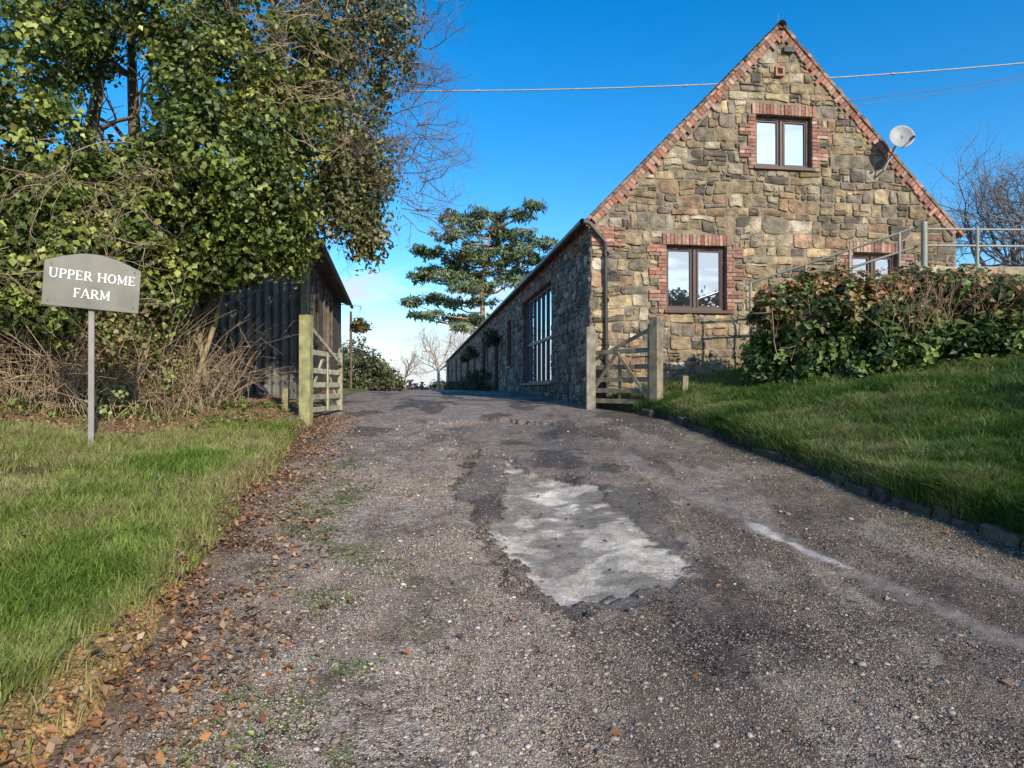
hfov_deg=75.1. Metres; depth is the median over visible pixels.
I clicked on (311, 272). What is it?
shed window glass
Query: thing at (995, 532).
edging stones
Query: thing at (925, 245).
metal railing
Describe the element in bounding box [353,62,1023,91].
overhead cable
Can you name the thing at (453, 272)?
scots pine tree
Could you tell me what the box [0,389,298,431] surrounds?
ground weeds
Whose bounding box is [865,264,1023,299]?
raised terrace
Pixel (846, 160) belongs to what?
gable stones
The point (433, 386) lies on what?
distant hedgerow
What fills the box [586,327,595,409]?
gate post
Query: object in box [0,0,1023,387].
sky
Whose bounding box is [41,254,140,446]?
farm name sign
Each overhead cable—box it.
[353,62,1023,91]
[852,75,1023,99]
[857,79,1022,104]
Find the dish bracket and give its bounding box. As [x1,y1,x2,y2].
[877,135,914,176]
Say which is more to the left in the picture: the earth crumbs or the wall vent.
the earth crumbs
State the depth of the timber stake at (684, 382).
11.65 m
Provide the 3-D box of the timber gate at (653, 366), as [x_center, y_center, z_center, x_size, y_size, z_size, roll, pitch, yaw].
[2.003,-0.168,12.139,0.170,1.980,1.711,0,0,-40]
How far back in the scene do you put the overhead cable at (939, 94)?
24.05 m
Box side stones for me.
[446,226,591,404]
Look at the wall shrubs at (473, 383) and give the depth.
30.97 m
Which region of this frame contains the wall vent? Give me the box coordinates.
[774,46,794,76]
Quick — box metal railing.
[747,221,1023,342]
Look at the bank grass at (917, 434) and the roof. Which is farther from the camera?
the roof
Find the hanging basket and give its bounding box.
[337,304,371,334]
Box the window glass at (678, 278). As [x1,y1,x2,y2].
[485,122,888,387]
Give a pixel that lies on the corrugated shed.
(321, 291)
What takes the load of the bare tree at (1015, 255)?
on the ground at (96, 682)
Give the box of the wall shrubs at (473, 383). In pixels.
[443,328,501,390]
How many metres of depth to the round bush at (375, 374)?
29.28 m
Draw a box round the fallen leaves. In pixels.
[0,390,1013,767]
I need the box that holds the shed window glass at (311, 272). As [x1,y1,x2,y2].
[310,272,330,348]
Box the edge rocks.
[283,376,739,420]
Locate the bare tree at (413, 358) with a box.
[390,341,428,389]
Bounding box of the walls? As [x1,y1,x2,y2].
[448,35,955,404]
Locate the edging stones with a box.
[640,409,1023,552]
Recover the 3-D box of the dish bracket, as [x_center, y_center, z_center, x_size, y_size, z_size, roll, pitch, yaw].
[7.785,-4.637,13.469,0.218,0.666,0.856,0,0,-23]
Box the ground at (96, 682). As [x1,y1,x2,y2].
[0,360,1023,767]
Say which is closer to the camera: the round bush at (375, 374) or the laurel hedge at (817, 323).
the laurel hedge at (817, 323)
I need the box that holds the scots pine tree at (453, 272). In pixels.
[396,197,558,334]
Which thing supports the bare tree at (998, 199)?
on the ground at (96, 682)
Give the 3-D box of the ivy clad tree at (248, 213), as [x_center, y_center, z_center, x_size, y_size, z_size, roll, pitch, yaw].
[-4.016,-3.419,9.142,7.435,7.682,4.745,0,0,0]
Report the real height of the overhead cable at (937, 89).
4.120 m
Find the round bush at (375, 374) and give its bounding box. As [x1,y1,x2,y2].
[341,336,408,390]
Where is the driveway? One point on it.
(640, 558)
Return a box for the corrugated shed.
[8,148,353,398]
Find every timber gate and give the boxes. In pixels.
[299,315,342,425]
[596,316,662,403]
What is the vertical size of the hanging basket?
0.974 m
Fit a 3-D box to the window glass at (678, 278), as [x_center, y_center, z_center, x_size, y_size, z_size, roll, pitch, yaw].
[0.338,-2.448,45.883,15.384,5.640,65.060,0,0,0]
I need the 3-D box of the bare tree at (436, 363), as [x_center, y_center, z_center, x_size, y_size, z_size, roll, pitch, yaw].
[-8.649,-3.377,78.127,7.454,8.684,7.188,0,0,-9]
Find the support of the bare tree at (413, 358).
on the ground at (96, 682)
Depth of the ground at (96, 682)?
4.24 m
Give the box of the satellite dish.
[889,125,914,146]
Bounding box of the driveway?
[44,390,1023,767]
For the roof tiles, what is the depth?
13.55 m
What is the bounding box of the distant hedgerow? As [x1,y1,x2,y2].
[395,378,445,389]
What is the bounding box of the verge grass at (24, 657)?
[0,383,307,767]
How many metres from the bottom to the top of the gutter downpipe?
3.580 m
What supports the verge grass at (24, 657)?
on the ground at (96, 682)
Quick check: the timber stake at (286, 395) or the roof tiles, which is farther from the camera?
the roof tiles
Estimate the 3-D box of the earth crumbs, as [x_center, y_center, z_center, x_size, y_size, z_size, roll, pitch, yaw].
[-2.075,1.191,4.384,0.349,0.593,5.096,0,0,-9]
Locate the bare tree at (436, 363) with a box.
[408,321,462,389]
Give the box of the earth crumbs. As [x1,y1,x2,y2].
[0,472,269,767]
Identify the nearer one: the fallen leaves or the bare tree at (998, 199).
the fallen leaves
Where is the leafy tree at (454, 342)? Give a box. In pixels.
[442,326,474,374]
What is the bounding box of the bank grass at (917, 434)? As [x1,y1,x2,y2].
[607,348,1023,535]
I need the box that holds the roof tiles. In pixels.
[505,25,964,303]
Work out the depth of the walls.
13.48 m
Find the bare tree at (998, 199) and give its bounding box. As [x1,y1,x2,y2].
[946,123,1023,266]
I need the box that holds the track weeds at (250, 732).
[148,454,425,767]
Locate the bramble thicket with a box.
[0,204,314,431]
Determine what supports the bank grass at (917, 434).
on the ground at (96, 682)
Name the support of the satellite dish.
attached to the dish bracket
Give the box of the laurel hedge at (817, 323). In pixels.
[736,255,1023,388]
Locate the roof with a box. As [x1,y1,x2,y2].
[508,20,786,300]
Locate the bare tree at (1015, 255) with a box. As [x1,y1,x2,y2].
[923,123,1023,266]
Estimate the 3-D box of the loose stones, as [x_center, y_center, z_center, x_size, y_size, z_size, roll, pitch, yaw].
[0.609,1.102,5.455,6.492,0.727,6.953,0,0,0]
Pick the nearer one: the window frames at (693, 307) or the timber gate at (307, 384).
the timber gate at (307, 384)
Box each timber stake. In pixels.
[281,388,289,411]
[681,376,687,393]
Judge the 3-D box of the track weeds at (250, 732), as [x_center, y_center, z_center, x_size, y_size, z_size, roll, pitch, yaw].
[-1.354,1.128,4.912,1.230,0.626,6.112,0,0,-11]
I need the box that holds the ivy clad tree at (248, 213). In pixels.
[0,0,491,401]
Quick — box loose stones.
[164,441,987,764]
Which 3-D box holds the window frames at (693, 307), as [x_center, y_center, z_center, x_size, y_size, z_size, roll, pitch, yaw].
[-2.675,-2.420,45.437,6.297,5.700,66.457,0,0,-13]
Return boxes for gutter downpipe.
[445,218,608,396]
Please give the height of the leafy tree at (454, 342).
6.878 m
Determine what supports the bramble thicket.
on the ground at (96, 682)
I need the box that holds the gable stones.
[588,42,955,406]
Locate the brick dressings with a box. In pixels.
[448,26,956,390]
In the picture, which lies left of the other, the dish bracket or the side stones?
the side stones
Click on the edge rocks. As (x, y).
(340, 412)
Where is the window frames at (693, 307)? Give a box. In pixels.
[456,116,894,390]

